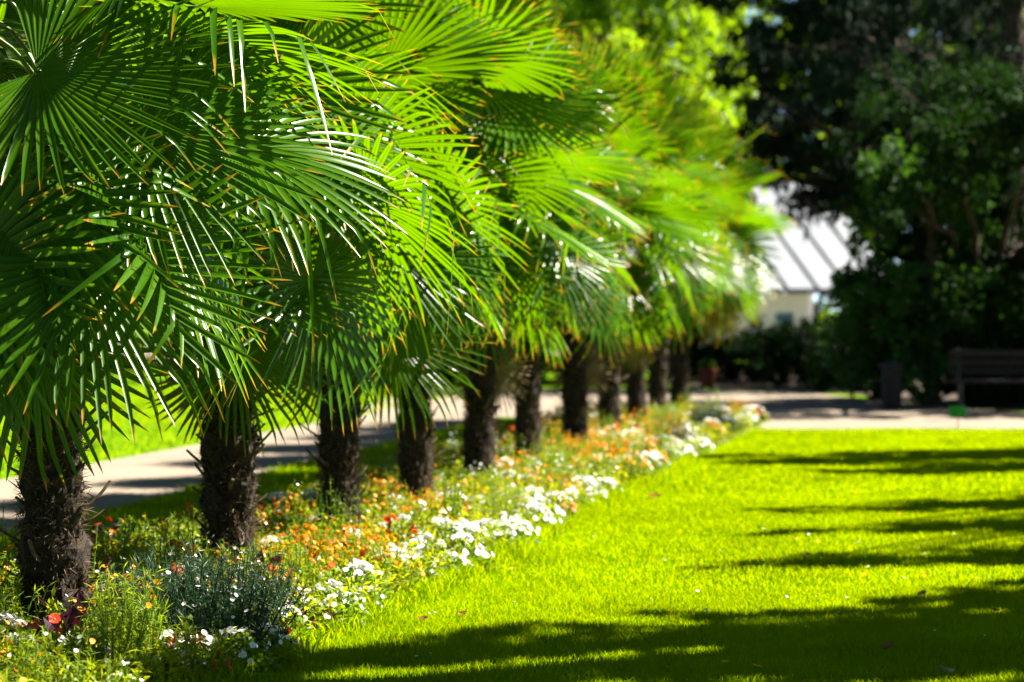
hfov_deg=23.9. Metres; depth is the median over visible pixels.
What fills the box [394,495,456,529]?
marigold plant
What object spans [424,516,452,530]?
petunia plant
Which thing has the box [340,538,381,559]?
marigold plant
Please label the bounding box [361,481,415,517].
marigold plant
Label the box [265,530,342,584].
marigold plant
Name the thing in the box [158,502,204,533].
zinnia plant
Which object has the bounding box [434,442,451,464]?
salvia plant
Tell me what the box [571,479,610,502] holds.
petunia plant
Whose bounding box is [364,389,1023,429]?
gravel crossing
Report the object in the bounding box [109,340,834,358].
pavilion yard
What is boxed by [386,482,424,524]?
salvia plant
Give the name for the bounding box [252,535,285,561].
marigold plant
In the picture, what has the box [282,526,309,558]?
zinnia plant
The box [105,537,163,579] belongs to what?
cosmos plant
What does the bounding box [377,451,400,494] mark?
salvia plant
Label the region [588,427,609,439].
marigold plant
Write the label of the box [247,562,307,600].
marigold plant
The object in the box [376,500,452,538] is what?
coleus plant
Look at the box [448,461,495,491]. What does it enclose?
coleus plant
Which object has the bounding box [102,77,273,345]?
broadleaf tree
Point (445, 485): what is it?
coleus plant
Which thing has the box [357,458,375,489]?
coleus plant
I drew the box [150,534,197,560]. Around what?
coleus plant
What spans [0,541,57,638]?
cosmos plant
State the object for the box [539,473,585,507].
marigold plant
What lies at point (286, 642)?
petunia plant
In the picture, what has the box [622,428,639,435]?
petunia plant
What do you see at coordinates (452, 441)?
coleus plant
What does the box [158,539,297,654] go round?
lavender plant
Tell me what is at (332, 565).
zinnia plant
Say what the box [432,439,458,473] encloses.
salvia plant
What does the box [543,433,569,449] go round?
marigold plant
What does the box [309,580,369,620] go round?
petunia plant
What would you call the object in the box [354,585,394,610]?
petunia plant
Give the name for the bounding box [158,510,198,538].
cosmos plant
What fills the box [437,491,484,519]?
fuchsia plant
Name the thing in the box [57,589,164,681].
cosmos plant
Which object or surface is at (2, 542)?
salvia plant
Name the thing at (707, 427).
marigold plant
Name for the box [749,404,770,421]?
petunia plant
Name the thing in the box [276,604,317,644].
petunia plant
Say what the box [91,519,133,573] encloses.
salvia plant
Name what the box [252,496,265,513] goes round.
zinnia plant
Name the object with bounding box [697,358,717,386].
planter
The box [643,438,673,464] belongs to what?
zinnia plant
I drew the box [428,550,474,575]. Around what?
petunia plant
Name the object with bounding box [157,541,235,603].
lavender plant
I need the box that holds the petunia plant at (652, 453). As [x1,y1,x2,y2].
[640,450,671,473]
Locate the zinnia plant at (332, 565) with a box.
[294,548,345,593]
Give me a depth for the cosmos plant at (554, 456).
18.70 m
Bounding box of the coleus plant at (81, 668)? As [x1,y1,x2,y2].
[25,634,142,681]
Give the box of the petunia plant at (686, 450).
[673,440,695,455]
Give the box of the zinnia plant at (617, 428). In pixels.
[600,422,621,434]
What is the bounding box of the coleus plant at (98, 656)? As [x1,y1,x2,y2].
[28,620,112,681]
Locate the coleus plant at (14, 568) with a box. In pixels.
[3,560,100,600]
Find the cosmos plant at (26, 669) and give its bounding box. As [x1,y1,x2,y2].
[0,625,81,681]
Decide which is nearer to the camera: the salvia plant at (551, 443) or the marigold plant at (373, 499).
the marigold plant at (373, 499)
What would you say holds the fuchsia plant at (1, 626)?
on the bed soil at (630, 478)
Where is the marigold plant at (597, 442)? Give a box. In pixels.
[590,436,613,454]
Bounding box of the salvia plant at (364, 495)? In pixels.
[358,476,376,517]
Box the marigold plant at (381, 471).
[372,465,395,477]
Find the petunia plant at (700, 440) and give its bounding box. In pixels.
[691,433,714,452]
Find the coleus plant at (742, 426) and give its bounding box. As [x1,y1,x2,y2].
[731,417,747,433]
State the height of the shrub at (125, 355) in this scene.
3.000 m
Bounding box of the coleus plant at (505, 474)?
[483,467,519,487]
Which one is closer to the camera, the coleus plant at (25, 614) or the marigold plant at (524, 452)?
the coleus plant at (25, 614)
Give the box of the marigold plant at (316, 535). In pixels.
[281,521,351,575]
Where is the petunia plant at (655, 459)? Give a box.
[646,454,668,474]
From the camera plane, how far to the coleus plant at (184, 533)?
12.63 m
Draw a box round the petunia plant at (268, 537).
[259,535,298,554]
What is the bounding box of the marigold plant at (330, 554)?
[319,525,405,575]
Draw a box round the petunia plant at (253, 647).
[201,626,282,674]
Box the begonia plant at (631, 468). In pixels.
[614,462,647,480]
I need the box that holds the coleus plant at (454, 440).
[444,431,462,452]
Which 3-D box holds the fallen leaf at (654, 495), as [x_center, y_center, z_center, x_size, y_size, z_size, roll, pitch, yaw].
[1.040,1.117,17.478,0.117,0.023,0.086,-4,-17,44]
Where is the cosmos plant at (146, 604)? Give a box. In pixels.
[74,556,191,681]
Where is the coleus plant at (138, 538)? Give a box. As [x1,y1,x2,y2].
[107,521,173,559]
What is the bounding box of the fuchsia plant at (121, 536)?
[84,521,140,568]
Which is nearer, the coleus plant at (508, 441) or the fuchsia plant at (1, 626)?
the fuchsia plant at (1, 626)
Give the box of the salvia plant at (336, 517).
[318,479,361,535]
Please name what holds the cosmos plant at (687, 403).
on the bed soil at (630, 478)
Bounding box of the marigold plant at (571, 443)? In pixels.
[548,436,591,455]
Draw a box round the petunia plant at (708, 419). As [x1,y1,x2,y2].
[698,418,727,438]
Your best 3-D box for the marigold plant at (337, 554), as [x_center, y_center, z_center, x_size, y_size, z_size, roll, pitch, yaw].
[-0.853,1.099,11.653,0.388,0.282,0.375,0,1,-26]
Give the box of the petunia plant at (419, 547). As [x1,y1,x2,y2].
[402,532,456,568]
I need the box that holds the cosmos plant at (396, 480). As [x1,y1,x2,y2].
[383,465,437,501]
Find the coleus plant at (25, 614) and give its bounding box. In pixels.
[0,599,96,622]
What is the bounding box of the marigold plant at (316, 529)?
[299,514,361,556]
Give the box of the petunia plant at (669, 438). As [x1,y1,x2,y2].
[658,434,679,453]
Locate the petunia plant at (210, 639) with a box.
[173,629,244,680]
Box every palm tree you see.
[0,0,406,623]
[0,0,484,565]
[195,0,535,538]
[362,0,631,506]
[362,0,649,475]
[449,24,663,464]
[496,22,724,442]
[551,29,740,428]
[610,50,741,421]
[619,88,797,406]
[620,71,759,411]
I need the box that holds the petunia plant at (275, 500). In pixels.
[262,493,298,515]
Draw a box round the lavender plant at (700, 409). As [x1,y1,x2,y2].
[684,398,727,425]
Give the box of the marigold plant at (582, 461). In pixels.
[567,453,601,470]
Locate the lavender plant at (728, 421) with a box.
[696,400,742,437]
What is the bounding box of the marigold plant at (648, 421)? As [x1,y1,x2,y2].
[632,418,664,431]
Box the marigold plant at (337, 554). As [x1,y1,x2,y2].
[298,540,373,591]
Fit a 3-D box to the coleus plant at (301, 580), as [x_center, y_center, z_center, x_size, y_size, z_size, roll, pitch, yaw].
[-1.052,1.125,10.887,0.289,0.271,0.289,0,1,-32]
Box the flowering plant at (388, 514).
[359,503,409,536]
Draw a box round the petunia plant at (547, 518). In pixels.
[510,500,566,532]
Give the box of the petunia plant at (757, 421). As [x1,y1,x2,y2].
[738,411,763,428]
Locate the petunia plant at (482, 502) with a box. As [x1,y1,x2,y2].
[465,493,485,511]
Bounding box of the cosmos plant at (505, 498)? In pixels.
[483,486,531,518]
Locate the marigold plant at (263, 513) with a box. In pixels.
[255,506,273,529]
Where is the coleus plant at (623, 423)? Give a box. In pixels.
[621,414,643,429]
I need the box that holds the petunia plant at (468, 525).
[438,518,498,551]
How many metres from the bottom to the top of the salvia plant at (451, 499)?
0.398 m
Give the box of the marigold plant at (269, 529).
[254,515,279,536]
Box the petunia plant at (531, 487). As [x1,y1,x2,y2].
[520,485,544,500]
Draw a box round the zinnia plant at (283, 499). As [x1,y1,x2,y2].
[276,498,306,512]
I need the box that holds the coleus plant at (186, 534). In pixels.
[173,524,204,553]
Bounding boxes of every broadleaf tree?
[0,20,45,172]
[0,21,116,336]
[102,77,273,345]
[443,0,556,352]
[527,0,782,368]
[545,0,749,342]
[574,0,812,293]
[726,2,931,330]
[763,0,997,282]
[870,0,999,257]
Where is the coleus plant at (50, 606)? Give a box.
[12,586,96,645]
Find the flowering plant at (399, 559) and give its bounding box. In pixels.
[363,538,429,592]
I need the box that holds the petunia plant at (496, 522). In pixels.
[476,518,517,547]
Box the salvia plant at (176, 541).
[121,515,182,578]
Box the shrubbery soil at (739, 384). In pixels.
[688,371,1023,409]
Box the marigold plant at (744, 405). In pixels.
[728,401,759,424]
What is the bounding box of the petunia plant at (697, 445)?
[680,436,704,455]
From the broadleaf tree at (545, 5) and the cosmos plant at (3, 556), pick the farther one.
the broadleaf tree at (545, 5)
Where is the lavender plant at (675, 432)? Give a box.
[646,413,696,444]
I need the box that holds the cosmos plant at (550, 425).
[545,419,561,434]
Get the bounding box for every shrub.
[87,325,151,380]
[106,306,194,375]
[375,337,508,382]
[433,332,559,381]
[539,318,647,380]
[620,309,722,381]
[687,325,792,382]
[722,314,815,383]
[737,317,829,387]
[772,313,904,390]
[800,313,912,398]
[865,319,952,399]
[921,328,1023,404]
[953,322,1023,404]
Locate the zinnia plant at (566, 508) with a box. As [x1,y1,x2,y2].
[549,493,578,517]
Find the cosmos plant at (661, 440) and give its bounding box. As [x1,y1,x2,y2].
[638,424,679,462]
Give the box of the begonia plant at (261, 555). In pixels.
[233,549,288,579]
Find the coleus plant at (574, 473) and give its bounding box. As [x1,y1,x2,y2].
[554,461,585,488]
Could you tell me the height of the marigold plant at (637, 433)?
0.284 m
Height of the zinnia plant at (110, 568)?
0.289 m
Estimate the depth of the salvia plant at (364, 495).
15.04 m
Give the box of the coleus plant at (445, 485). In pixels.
[436,473,472,499]
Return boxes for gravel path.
[0,413,494,532]
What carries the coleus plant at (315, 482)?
on the bed soil at (630, 478)
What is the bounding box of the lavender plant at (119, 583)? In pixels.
[92,552,209,617]
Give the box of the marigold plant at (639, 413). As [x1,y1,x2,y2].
[626,407,652,421]
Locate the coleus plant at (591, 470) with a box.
[580,463,607,482]
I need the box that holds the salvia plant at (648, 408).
[647,400,668,428]
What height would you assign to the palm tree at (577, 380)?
4.171 m
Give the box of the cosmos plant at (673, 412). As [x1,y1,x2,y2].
[659,400,684,420]
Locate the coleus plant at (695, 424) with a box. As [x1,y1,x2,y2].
[680,412,708,433]
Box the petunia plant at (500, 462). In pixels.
[495,457,521,473]
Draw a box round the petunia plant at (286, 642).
[224,616,301,667]
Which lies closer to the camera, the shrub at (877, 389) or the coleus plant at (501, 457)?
the coleus plant at (501, 457)
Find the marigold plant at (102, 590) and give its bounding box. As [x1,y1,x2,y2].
[73,558,164,631]
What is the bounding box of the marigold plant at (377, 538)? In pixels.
[328,523,400,557]
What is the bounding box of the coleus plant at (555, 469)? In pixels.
[542,458,586,482]
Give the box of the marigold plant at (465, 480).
[455,478,490,502]
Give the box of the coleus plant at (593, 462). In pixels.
[580,451,619,480]
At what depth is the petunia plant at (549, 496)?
16.01 m
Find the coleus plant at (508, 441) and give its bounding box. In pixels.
[497,435,515,449]
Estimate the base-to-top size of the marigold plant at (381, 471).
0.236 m
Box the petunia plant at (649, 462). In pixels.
[618,453,653,475]
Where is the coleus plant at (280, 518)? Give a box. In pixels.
[256,501,313,531]
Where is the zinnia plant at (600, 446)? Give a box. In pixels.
[591,440,615,457]
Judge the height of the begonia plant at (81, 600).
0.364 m
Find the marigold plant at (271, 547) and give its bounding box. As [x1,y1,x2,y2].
[257,540,292,561]
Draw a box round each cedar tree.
[679,0,996,378]
[778,0,1023,312]
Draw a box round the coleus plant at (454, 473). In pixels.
[441,454,482,488]
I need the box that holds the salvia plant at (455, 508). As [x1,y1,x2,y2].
[428,458,470,520]
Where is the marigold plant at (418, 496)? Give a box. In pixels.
[407,486,442,514]
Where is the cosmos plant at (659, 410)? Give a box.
[647,403,677,417]
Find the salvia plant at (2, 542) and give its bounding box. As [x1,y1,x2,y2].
[0,503,17,580]
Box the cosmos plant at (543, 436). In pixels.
[513,428,550,449]
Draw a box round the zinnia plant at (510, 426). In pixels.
[497,425,513,438]
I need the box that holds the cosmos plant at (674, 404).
[666,397,682,410]
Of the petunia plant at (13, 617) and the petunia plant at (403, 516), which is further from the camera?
the petunia plant at (403, 516)
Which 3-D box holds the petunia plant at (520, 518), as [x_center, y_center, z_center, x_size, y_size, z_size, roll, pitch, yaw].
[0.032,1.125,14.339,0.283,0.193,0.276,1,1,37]
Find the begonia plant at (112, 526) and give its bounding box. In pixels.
[88,517,121,540]
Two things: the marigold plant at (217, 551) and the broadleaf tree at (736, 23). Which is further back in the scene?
the broadleaf tree at (736, 23)
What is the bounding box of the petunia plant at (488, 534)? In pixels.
[466,527,500,549]
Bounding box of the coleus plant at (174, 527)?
[136,518,182,556]
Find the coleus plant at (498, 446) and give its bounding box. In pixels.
[495,436,514,456]
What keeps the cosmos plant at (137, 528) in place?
on the bed soil at (630, 478)
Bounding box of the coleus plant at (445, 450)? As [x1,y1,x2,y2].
[434,439,459,459]
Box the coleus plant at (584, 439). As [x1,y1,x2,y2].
[580,428,604,442]
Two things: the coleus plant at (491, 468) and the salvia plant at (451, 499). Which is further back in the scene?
the coleus plant at (491, 468)
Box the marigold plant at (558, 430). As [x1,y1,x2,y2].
[545,421,561,434]
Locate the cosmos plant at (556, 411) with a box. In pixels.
[544,402,563,425]
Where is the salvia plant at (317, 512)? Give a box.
[276,478,325,552]
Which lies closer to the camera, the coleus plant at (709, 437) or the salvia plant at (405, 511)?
the salvia plant at (405, 511)
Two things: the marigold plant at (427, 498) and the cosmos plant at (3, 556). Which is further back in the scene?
the marigold plant at (427, 498)
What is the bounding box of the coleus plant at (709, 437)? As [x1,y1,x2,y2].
[694,427,714,447]
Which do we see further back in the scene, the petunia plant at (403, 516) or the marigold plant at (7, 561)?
the petunia plant at (403, 516)
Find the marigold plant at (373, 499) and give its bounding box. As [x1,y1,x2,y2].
[360,492,406,523]
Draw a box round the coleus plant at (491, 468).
[478,461,514,483]
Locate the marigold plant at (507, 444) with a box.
[495,438,514,452]
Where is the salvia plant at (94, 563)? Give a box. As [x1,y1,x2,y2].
[87,524,100,571]
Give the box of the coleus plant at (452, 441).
[435,437,456,452]
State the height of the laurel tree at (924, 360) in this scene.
4.092 m
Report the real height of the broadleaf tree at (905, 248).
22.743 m
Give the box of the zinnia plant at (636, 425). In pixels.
[623,423,649,440]
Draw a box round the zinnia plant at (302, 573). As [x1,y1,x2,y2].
[263,561,307,581]
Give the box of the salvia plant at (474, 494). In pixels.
[447,472,478,523]
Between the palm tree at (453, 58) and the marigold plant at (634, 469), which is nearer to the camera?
the palm tree at (453, 58)
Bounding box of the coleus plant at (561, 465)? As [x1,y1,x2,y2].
[532,449,573,477]
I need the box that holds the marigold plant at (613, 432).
[597,423,630,439]
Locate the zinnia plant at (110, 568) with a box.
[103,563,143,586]
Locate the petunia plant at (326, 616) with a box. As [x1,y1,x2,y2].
[292,595,333,629]
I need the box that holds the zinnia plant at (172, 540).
[147,539,182,562]
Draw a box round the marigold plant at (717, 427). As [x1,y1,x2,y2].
[701,419,727,439]
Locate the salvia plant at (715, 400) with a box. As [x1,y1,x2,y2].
[705,385,726,407]
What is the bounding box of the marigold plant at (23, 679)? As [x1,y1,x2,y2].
[0,626,31,681]
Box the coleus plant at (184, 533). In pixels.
[162,519,197,544]
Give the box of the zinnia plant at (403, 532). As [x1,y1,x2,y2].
[392,522,427,556]
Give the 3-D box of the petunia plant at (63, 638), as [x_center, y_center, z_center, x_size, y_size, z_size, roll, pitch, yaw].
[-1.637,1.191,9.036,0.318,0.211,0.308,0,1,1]
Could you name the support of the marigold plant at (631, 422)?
on the bed soil at (630, 478)
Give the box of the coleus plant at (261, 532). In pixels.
[251,522,287,541]
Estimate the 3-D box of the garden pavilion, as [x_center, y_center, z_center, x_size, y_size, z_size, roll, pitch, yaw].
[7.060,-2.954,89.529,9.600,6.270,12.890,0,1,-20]
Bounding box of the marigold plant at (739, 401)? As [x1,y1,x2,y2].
[726,396,748,409]
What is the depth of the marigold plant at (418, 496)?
15.59 m
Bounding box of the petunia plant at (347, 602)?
[301,579,375,630]
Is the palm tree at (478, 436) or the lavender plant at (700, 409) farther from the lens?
the lavender plant at (700, 409)
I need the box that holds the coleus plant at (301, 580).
[268,565,310,594]
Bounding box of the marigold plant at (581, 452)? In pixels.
[568,448,592,460]
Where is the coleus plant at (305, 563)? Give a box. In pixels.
[281,547,326,587]
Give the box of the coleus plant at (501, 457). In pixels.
[494,449,512,462]
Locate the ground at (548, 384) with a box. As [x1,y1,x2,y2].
[0,312,1023,681]
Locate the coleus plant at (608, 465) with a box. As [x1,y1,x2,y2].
[584,451,618,472]
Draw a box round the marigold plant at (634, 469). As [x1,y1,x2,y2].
[599,440,650,486]
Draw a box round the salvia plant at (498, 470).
[492,460,520,489]
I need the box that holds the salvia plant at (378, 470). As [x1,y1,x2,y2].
[375,451,396,490]
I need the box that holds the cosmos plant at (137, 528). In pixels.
[101,514,162,552]
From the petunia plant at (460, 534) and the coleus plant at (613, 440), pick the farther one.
the coleus plant at (613, 440)
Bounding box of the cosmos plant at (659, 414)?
[642,407,672,424]
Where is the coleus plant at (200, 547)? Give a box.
[177,531,241,572]
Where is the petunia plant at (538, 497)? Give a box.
[518,493,570,526]
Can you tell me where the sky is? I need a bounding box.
[652,0,939,311]
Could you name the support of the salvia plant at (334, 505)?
on the bed soil at (630, 478)
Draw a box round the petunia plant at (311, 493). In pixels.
[295,488,316,514]
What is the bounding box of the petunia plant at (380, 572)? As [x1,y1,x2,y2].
[331,560,397,596]
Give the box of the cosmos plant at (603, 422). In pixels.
[590,409,615,431]
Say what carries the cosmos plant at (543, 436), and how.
on the bed soil at (630, 478)
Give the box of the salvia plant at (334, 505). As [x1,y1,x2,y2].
[317,488,355,534]
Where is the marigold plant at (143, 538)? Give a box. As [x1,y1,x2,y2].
[120,525,192,563]
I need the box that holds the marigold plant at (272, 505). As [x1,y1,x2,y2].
[258,492,301,518]
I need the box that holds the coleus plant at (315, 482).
[298,480,318,497]
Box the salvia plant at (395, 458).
[391,441,399,475]
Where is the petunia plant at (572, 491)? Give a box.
[559,487,593,508]
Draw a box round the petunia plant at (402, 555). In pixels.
[373,549,425,588]
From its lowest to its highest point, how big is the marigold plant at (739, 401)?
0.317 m
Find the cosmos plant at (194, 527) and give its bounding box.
[187,509,207,546]
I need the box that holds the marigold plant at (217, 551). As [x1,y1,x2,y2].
[167,541,241,574]
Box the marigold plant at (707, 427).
[699,419,723,442]
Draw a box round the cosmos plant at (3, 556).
[0,553,19,606]
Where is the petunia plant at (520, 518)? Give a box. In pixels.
[508,514,539,541]
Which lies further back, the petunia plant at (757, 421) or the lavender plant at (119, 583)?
the petunia plant at (757, 421)
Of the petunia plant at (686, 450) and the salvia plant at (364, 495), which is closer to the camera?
the salvia plant at (364, 495)
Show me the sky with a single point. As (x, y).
(815, 296)
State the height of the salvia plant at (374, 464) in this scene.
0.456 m
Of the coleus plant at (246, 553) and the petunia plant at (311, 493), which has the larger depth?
the petunia plant at (311, 493)
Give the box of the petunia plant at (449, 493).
[433,488,465,514]
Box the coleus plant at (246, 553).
[213,539,273,568]
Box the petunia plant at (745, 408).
[739,406,762,420]
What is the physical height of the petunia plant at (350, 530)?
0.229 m
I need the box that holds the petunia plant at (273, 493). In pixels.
[262,491,292,504]
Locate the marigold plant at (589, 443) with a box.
[572,432,602,449]
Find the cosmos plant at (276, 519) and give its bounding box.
[261,500,327,537]
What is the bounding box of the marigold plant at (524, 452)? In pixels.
[517,450,545,464]
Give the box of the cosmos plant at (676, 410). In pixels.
[662,402,683,418]
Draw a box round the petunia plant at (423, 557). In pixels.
[396,553,443,583]
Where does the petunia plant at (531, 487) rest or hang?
on the bed soil at (630, 478)
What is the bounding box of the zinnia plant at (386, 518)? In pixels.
[379,513,415,546]
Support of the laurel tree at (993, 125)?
on the shrubbery soil at (739, 384)
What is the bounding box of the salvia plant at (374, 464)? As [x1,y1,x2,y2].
[364,436,386,485]
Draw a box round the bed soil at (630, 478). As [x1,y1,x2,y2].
[152,428,748,676]
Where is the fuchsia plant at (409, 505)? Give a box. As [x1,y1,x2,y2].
[378,493,428,521]
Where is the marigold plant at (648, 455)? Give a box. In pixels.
[602,433,667,477]
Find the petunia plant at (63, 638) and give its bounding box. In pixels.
[52,631,85,653]
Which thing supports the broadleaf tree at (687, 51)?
on the ground at (548, 384)
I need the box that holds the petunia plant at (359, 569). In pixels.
[308,558,394,610]
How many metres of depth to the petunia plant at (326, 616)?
10.32 m
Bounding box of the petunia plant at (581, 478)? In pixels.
[563,473,601,499]
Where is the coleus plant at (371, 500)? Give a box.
[359,492,377,517]
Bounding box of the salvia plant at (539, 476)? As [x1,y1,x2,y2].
[520,448,555,489]
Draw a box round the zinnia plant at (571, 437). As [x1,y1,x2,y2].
[558,430,581,446]
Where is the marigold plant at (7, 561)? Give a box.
[0,544,15,591]
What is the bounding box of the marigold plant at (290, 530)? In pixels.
[260,523,324,565]
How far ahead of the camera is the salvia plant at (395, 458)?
18.18 m
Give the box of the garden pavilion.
[699,182,872,346]
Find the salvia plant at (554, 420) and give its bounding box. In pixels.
[549,404,564,430]
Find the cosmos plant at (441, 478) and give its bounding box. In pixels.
[433,465,452,494]
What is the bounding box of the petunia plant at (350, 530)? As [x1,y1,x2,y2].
[328,528,368,545]
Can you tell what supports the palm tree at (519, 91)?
on the bed soil at (630, 478)
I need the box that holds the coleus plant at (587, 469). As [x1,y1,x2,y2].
[569,457,611,483]
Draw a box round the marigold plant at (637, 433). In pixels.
[622,428,648,441]
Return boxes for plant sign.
[950,406,965,428]
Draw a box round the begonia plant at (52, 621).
[18,606,150,670]
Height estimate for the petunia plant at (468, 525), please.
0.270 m
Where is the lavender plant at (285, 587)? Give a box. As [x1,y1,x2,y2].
[214,537,315,627]
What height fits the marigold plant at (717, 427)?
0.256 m
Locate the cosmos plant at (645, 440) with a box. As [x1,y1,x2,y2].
[630,433,654,449]
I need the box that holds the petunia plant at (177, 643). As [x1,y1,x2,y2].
[131,629,216,681]
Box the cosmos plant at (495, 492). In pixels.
[478,478,531,513]
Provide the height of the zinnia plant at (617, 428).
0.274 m
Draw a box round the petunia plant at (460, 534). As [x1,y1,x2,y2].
[431,530,499,570]
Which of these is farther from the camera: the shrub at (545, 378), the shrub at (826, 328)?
the shrub at (545, 378)
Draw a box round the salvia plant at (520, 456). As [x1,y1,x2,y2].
[503,428,537,467]
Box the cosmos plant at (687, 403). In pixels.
[675,390,696,407]
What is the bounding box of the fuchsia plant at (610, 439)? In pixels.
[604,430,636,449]
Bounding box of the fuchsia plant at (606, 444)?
[589,434,621,451]
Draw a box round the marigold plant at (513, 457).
[495,451,531,476]
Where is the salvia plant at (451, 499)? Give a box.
[441,481,464,518]
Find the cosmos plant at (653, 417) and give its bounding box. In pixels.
[640,413,663,429]
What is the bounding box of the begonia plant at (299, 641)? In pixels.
[273,618,300,648]
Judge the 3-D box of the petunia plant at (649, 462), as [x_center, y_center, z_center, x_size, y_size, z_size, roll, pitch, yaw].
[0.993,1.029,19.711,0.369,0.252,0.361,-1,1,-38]
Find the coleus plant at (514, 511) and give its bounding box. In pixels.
[488,496,534,532]
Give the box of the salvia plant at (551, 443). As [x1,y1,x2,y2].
[538,422,563,460]
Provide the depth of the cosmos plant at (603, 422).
24.47 m
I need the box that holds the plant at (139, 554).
[88,534,154,585]
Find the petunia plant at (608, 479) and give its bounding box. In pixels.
[597,476,625,499]
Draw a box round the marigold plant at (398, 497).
[380,493,419,513]
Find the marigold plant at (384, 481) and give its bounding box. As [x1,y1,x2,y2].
[359,477,401,503]
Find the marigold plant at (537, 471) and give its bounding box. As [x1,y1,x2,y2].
[515,465,568,491]
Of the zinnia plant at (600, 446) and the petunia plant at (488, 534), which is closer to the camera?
the petunia plant at (488, 534)
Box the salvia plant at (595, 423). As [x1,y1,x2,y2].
[586,406,600,431]
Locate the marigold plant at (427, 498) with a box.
[415,487,443,515]
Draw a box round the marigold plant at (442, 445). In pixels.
[431,440,458,453]
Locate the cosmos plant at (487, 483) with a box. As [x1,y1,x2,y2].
[472,472,512,493]
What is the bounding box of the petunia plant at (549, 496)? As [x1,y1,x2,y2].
[545,489,577,514]
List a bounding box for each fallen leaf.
[418,615,428,619]
[649,493,659,496]
[882,641,893,649]
[936,665,954,672]
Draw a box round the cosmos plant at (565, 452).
[544,435,587,467]
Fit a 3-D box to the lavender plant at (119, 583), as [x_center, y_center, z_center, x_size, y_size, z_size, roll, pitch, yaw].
[-1.476,1.063,9.850,0.634,0.404,0.666,0,1,0]
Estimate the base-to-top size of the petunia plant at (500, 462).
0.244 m
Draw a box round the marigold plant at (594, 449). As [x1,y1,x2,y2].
[578,440,616,457]
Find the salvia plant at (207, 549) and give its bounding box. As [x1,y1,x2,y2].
[203,532,259,576]
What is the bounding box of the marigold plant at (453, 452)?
[438,447,462,460]
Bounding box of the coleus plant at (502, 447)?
[494,441,511,451]
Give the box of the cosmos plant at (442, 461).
[431,444,459,480]
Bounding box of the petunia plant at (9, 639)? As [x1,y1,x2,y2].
[0,632,43,668]
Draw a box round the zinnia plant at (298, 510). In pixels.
[271,506,309,521]
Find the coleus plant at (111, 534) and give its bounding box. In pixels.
[91,530,144,566]
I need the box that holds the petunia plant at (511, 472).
[496,469,519,478]
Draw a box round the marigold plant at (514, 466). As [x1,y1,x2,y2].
[500,460,533,476]
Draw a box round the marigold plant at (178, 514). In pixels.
[166,507,201,530]
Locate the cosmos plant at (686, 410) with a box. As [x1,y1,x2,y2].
[679,400,697,417]
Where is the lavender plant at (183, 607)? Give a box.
[114,530,256,664]
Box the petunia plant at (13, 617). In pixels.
[0,610,27,669]
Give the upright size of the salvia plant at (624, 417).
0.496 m
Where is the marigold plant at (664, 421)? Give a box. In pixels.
[651,414,680,429]
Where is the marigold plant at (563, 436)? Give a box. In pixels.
[551,431,572,447]
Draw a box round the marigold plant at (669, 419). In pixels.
[663,413,689,427]
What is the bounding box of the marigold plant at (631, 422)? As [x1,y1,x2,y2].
[619,416,645,429]
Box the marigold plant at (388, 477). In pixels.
[361,471,397,494]
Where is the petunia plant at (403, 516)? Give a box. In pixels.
[372,514,424,541]
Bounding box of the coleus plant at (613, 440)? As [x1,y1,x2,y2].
[603,425,634,443]
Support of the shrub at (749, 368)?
on the shrubbery soil at (739, 384)
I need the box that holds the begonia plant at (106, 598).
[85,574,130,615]
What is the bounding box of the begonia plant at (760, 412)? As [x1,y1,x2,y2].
[738,404,765,421]
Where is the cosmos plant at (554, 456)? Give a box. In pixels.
[525,444,573,473]
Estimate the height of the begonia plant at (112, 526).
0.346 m
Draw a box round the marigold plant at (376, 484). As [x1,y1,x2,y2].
[361,478,386,493]
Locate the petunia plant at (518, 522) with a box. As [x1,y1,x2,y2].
[488,511,539,544]
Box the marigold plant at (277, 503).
[259,494,316,521]
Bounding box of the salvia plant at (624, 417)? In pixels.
[621,400,627,419]
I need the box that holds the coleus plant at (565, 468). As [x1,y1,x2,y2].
[542,462,570,480]
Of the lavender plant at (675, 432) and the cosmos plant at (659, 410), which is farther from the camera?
the cosmos plant at (659, 410)
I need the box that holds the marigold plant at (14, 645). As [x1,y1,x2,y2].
[0,616,65,680]
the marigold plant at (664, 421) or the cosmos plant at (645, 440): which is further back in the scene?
the marigold plant at (664, 421)
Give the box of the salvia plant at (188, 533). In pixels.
[156,501,205,560]
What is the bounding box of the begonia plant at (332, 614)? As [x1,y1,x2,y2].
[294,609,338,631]
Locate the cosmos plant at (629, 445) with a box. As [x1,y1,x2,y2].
[616,437,641,451]
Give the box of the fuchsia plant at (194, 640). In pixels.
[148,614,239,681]
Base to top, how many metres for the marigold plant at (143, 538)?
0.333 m
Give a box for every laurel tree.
[815,48,1023,406]
[817,129,1018,405]
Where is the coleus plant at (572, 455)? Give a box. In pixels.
[551,446,582,463]
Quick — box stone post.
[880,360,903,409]
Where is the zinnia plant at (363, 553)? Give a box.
[354,548,398,591]
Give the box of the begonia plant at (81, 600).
[20,591,92,640]
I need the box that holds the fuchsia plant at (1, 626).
[0,625,11,666]
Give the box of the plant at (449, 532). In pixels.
[423,507,491,560]
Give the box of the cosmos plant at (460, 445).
[449,435,464,457]
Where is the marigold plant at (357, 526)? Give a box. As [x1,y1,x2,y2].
[334,514,398,547]
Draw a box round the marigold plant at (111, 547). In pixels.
[90,529,139,569]
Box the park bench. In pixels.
[949,348,1023,405]

